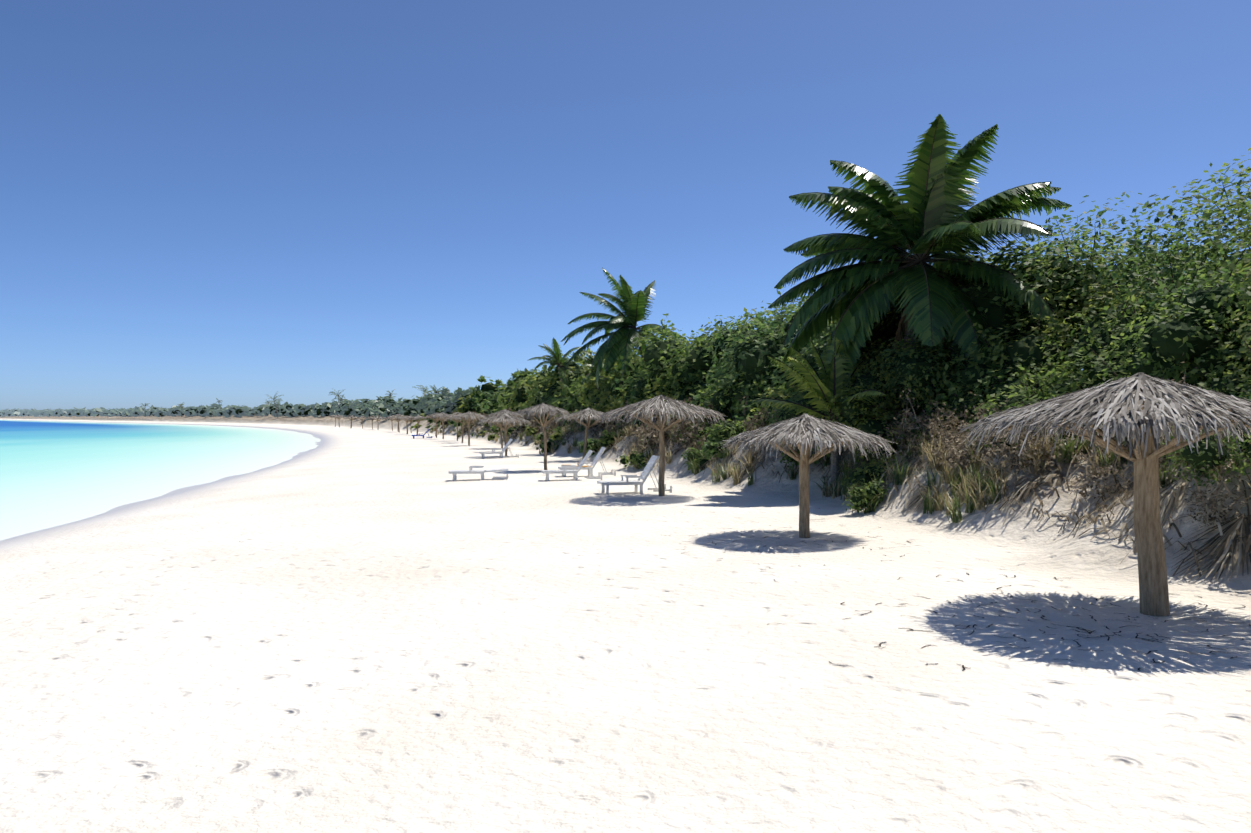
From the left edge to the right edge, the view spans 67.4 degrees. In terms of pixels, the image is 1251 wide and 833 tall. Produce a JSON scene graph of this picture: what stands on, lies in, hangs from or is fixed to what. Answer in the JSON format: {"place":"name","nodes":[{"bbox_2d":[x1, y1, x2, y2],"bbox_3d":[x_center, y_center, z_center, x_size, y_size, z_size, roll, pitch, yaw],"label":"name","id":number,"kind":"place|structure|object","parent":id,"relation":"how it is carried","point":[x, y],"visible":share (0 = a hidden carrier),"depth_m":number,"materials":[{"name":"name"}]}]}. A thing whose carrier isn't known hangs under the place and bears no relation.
{"place":"outdoors","nodes":[
{"label":"outdoors","id":0,"kind":"place"},
{"bbox_2d":[0,420,320,540],"bbox_3d":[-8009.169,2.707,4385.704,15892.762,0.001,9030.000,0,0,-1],"label":"sea water","id":1,"kind":"structure","parent":0,"point":[54,473],"depth_m":56.44,"materials":[{"name":"teal liquid"}]},
{"bbox_2d":[0,414,1250,832],"bbox_3d":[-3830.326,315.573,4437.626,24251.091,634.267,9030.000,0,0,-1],"label":"beach sand","id":2,"kind":"structure","parent":0,"point":[348,626],"depth_m":8.13,"materials":[{"name":"white sand"}]},
{"bbox_2d":[0,408,34,416],"bbox_3d":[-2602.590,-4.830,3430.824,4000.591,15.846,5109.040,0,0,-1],"label":"bushes","id":3,"kind":"object","parent":2,"relation":"on","point":[5,412],"depth_m":922.71,"materials":[{"name":"green plant"}]},
{"bbox_2d":[7,384,506,419],"bbox_3d":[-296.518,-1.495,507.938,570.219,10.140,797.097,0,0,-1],"label":"scrub bush","id":4,"kind":"object","parent":2,"relation":"on","point":[445,401],"visible":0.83,"depth_m":261.03,"materials":[{"name":"green plant"}]},
{"bbox_2d":[267,393,282,417],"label":"palm","id":5,"kind":"object","parent":2,"relation":"on","point":[275,399],"visible":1,"depth_m":277.43,"materials":[{"name":"green plant"}]},
{"bbox_2d":[329,388,344,402],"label":"palm","id":6,"kind":"object","parent":2,"relation":"on","point":[338,394],"visible":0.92,"depth_m":263.64,"materials":[{"name":"green plant"}]},
{"bbox_2d":[332,394,349,405],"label":"palm","id":7,"kind":"object","parent":2,"relation":"on","point":[339,397],"visible":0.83,"depth_m":243.65,"materials":[{"name":"green plant"}]},
{"bbox_2d":[344,415,356,422],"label":"umbrella","id":8,"kind":"object","parent":2,"relation":"on","point":[352,417],"visible":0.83,"depth_m":166.76,"materials":[{"name":"brown wood"}]},
{"bbox_2d":[361,415,376,428],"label":"umbrella","id":9,"kind":"object","parent":2,"relation":"on","point":[372,419],"visible":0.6,"depth_m":152.60,"materials":[{"name":"brown wood"}]},
{"bbox_2d":[367,415,387,426],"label":"umbrella","id":10,"kind":"object","parent":2,"relation":"on","point":[374,417],"visible":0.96,"depth_m":145.44,"materials":[{"name":"brown wood"}]},
{"bbox_2d":[389,415,401,431],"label":"umbrella","id":11,"kind":"object","parent":2,"relation":"on","point":[398,416],"visible":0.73,"depth_m":123.55,"materials":[{"name":"brown wood"}]},
{"bbox_2d":[399,416,413,433],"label":"umbrella","id":12,"kind":"object","parent":2,"relation":"on","point":[407,419],"visible":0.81,"depth_m":110.78,"materials":[{"name":"brown wood"}]},
{"bbox_2d":[409,415,424,434],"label":"umbrella","id":13,"kind":"object","parent":2,"relation":"on","point":[418,417],"visible":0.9,"depth_m":104.33,"materials":[{"name":"brown wood"}]},
{"bbox_2d":[412,429,431,438],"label":"lounger","id":14,"kind":"object","parent":2,"relation":"on","point":[422,435],"visible":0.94,"depth_m":90.59,"materials":[{"name":"plastic"}]},
{"bbox_2d":[414,385,432,395],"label":"palm","id":15,"kind":"object","parent":2,"relation":"on","point":[425,389],"visible":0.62,"depth_m":202.75,"materials":[{"name":"green plant"}]},
{"bbox_2d":[427,384,443,397],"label":"palm","id":16,"kind":"object","parent":2,"relation":"on","point":[435,390],"visible":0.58,"depth_m":147.11,"materials":[{"name":"green plant"}]},
{"bbox_2d":[427,412,447,437],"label":"umbrella","id":17,"kind":"object","parent":2,"relation":"on","point":[429,416],"visible":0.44,"depth_m":92.14,"materials":[{"name":"brown wood"}]},
{"bbox_2d":[431,412,449,438],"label":"umbrella","id":18,"kind":"object","parent":2,"relation":"on","point":[441,414],"visible":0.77,"depth_m":86.90,"materials":[{"name":"brown wood"}]},
{"bbox_2d":[438,412,462,440],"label":"umbrella","id":19,"kind":"object","parent":2,"relation":"on","point":[452,415],"visible":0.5,"depth_m":80.53,"materials":[{"name":"brown wood"}]},
{"bbox_2d":[444,413,479,442],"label":"umbrella","id":20,"kind":"object","parent":2,"relation":"on","point":[457,419],"visible":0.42,"depth_m":74.40,"materials":[{"name":"brown wood"}]},
{"bbox_2d":[451,411,485,445],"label":"umbrella","id":21,"kind":"object","parent":2,"relation":"on","point":[468,415],"visible":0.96,"depth_m":66.99,"materials":[{"name":"brown wood"}]},
{"bbox_2d":[449,466,508,480],"bbox_3d":[-4.835,1.903,30.996,1.930,0.518,0.660,0,0,-5],"label":"lounger","id":22,"kind":"object","parent":2,"relation":"on","point":[469,471],"visible":0.94,"depth_m":30.72,"materials":[{"name":"white plastic"}]},
{"bbox_2d":[480,416,509,447],"bbox_3d":[-8.037,1.107,60.670,3.035,2.704,3.020,0,0,-1],"label":"umbrella","id":23,"kind":"object","parent":2,"relation":"on","point":[500,430],"visible":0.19,"depth_m":60.55,"materials":[{"name":"brown wood"}]},
{"bbox_2d":[479,439,518,458],"bbox_3d":[-6.338,1.627,46.939,1.910,1.024,0.660,0,0,-16],"label":"lounger","id":24,"kind":"object","parent":2,"relation":"on","point":[501,452],"visible":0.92,"depth_m":46.74,"materials":[{"name":"white plastic"}]},
{"bbox_2d":[475,413,529,455],"bbox_3d":[-6.244,1.141,48.514,2.946,2.631,2.912,0,0,-1],"label":"umbrella","id":25,"kind":"object","parent":2,"relation":"on","point":[503,418],"visible":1,"depth_m":48.21,"materials":[{"name":"brown wood"}]},
{"bbox_2d":[487,409,522,450],"bbox_3d":[-7.096,1.013,55.310,2.312,2.908,2.298,0,0,-1],"label":"umbrella","id":26,"kind":"object","parent":2,"relation":"on","point":[508,412],"visible":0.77,"depth_m":54.91,"materials":[{"name":"brown wood"}]},
{"bbox_2d":[515,403,572,469],"bbox_3d":[-3.118,0.961,35.725,2.299,2.980,2.331,0,0,-1],"label":"umbrella","id":27,"kind":"object","parent":2,"relation":"on","point":[542,409],"visible":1,"depth_m":35.49,"materials":[{"name":"brown wood"}]},
{"bbox_2d":[527,337,580,395],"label":"palm","id":28,"kind":"object","parent":2,"relation":"on","point":[556,358],"visible":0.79,"depth_m":68.06,"materials":[{"name":"green plant"}]},
{"bbox_2d":[542,450,601,480],"bbox_3d":[-1.739,1.602,30.363,1.910,1.024,0.660,0,0,-9],"label":"lounger","id":29,"kind":"object","parent":2,"relation":"on","point":[574,472],"visible":0.94,"depth_m":30.15,"materials":[{"name":"white plastic"}]},
{"bbox_2d":[558,447,615,476],"bbox_3d":[-1.331,1.575,32.237,1.910,1.046,0.660,0,0,-11],"label":"lounger","id":30,"kind":"object","parent":2,"relation":"on","point":[598,455],"visible":0.67,"depth_m":32.06,"materials":[{"name":"white plastic"}]},
{"bbox_2d":[554,408,624,459],"bbox_3d":[-1.667,1.008,42.955,3.318,2.826,3.332,0,0,-1],"label":"umbrella","id":31,"kind":"object","parent":2,"relation":"on","point":[586,413],"visible":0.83,"depth_m":42.56,"materials":[{"name":"brown wood"}]},
{"bbox_2d":[571,350,614,383],"bbox_3d":[-1.932,-1.757,60.413,3.391,5.174,3.545,0,0,-43],"label":"palm","id":32,"kind":"object","parent":2,"relation":"on","point":[590,359],"visible":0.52,"depth_m":60.23,"materials":[{"name":"green plant"}]},
{"bbox_2d":[561,268,687,388],"bbox_3d":[0.268,-3.670,52.126,6.889,8.960,6.935,0,0,39],"label":"palm","id":33,"kind":"object","parent":2,"relation":"on","point":[611,350],"visible":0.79,"depth_m":51.37,"materials":[{"name":"green plant"}]},
{"bbox_2d":[597,455,671,494],"bbox_3d":[0.235,1.572,25.050,1.910,1.046,0.660,0,0,-13],"label":"lounger","id":34,"kind":"object","parent":2,"relation":"on","point":[648,468],"visible":0.92,"depth_m":24.88,"materials":[{"name":"white plastic"}]},
{"bbox_2d":[598,395,725,495],"bbox_3d":[0.890,0.932,23.681,3.351,2.972,3.416,0,0,-1],"label":"umbrella","id":35,"kind":"object","parent":2,"relation":"on","point":[660,407],"visible":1,"depth_m":23.23,"materials":[{"name":"brown wood"}]},
{"bbox_2d":[718,414,897,537],"bbox_3d":[3.046,1.192,15.883,3.032,2.481,2.959,0,0,-1],"label":"umbrella","id":36,"kind":"object","parent":2,"relation":"on","point":[804,429],"visible":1,"depth_m":15.34,"materials":[{"name":"brown wood"}]},
{"bbox_2d":[748,334,893,486],"bbox_3d":[5.572,-0.055,22.873,4.120,4.133,4.527,0,0,-22],"label":"young palm","id":37,"kind":"object","parent":2,"relation":"on","point":[832,376],"visible":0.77,"depth_m":23.09,"materials":[{"name":"green plant"}]},
{"bbox_2d":[410,330,1250,512],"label":"bushes","id":38,"kind":"object","parent":2,"relation":"on","point":[900,370],"visible":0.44,"depth_m":22.16,"materials":[{"name":"green plant"}]},
{"bbox_2d":[430,411,1250,522],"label":"dune grass tufts","id":39,"kind":"object","parent":2,"relation":"on","point":[956,515],"visible":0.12,"depth_m":18.04,"materials":[{"name":"green plant"}]},
{"bbox_2d":[440,353,1250,525],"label":"dry scrub bush","id":40,"kind":"object","parent":2,"relation":"on","point":[945,433],"visible":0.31,"depth_m":18.07,"materials":[{"name":"brown plant"}]},
{"bbox_2d":[453,220,1244,431],"bbox_3d":[3.907,-2.917,68.358,23.309,7.877,95.637,0,0,-16],"label":"scrub bush","id":41,"kind":"object","parent":2,"relation":"on","point":[723,369],"visible":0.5,"depth_m":41.82,"materials":[{"name":"green plant"}]},
{"bbox_2d":[464,423,1250,582],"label":"dead dune twigs","id":42,"kind":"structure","parent":2,"relation":"on","point":[1235,545],"depth_m":14.59,"materials":[{"name":"brown plant"}]},
{"bbox_2d":[504,474,1250,690],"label":"fallen leaves","id":43,"kind":"object","parent":2,"relation":"on","point":[1105,635],"visible":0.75,"depth_m":9.07,"materials":[{"name":"brown plant"}]},
{"bbox_2d":[768,114,1071,416],"bbox_3d":[7.537,-3.086,24.530,7.363,7.912,7.221,0,0,28],"label":"palm","id":44,"kind":"object","parent":2,"relation":"on","point":[924,222],"visible":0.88,"depth_m":23.36,"materials":[{"name":"green plant"}]},
{"bbox_2d":[829,148,1250,445],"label":"scrub bush","id":45,"kind":"object","parent":2,"relation":"on","point":[1128,327],"visible":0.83,"depth_m":19.55,"materials":[{"name":"green plant"}]},
{"bbox_2d":[958,372,1250,616],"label":"umbrella","id":46,"kind":"object","parent":2,"relation":"on","point":[1141,408],"visible":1,"depth_m":9.11,"materials":[{"name":"brown wood"}]},
{"bbox_2d":[0,0,1250,409],"label":"sky","id":47,"kind":"structure","parent":0,"point":[234,202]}
]}

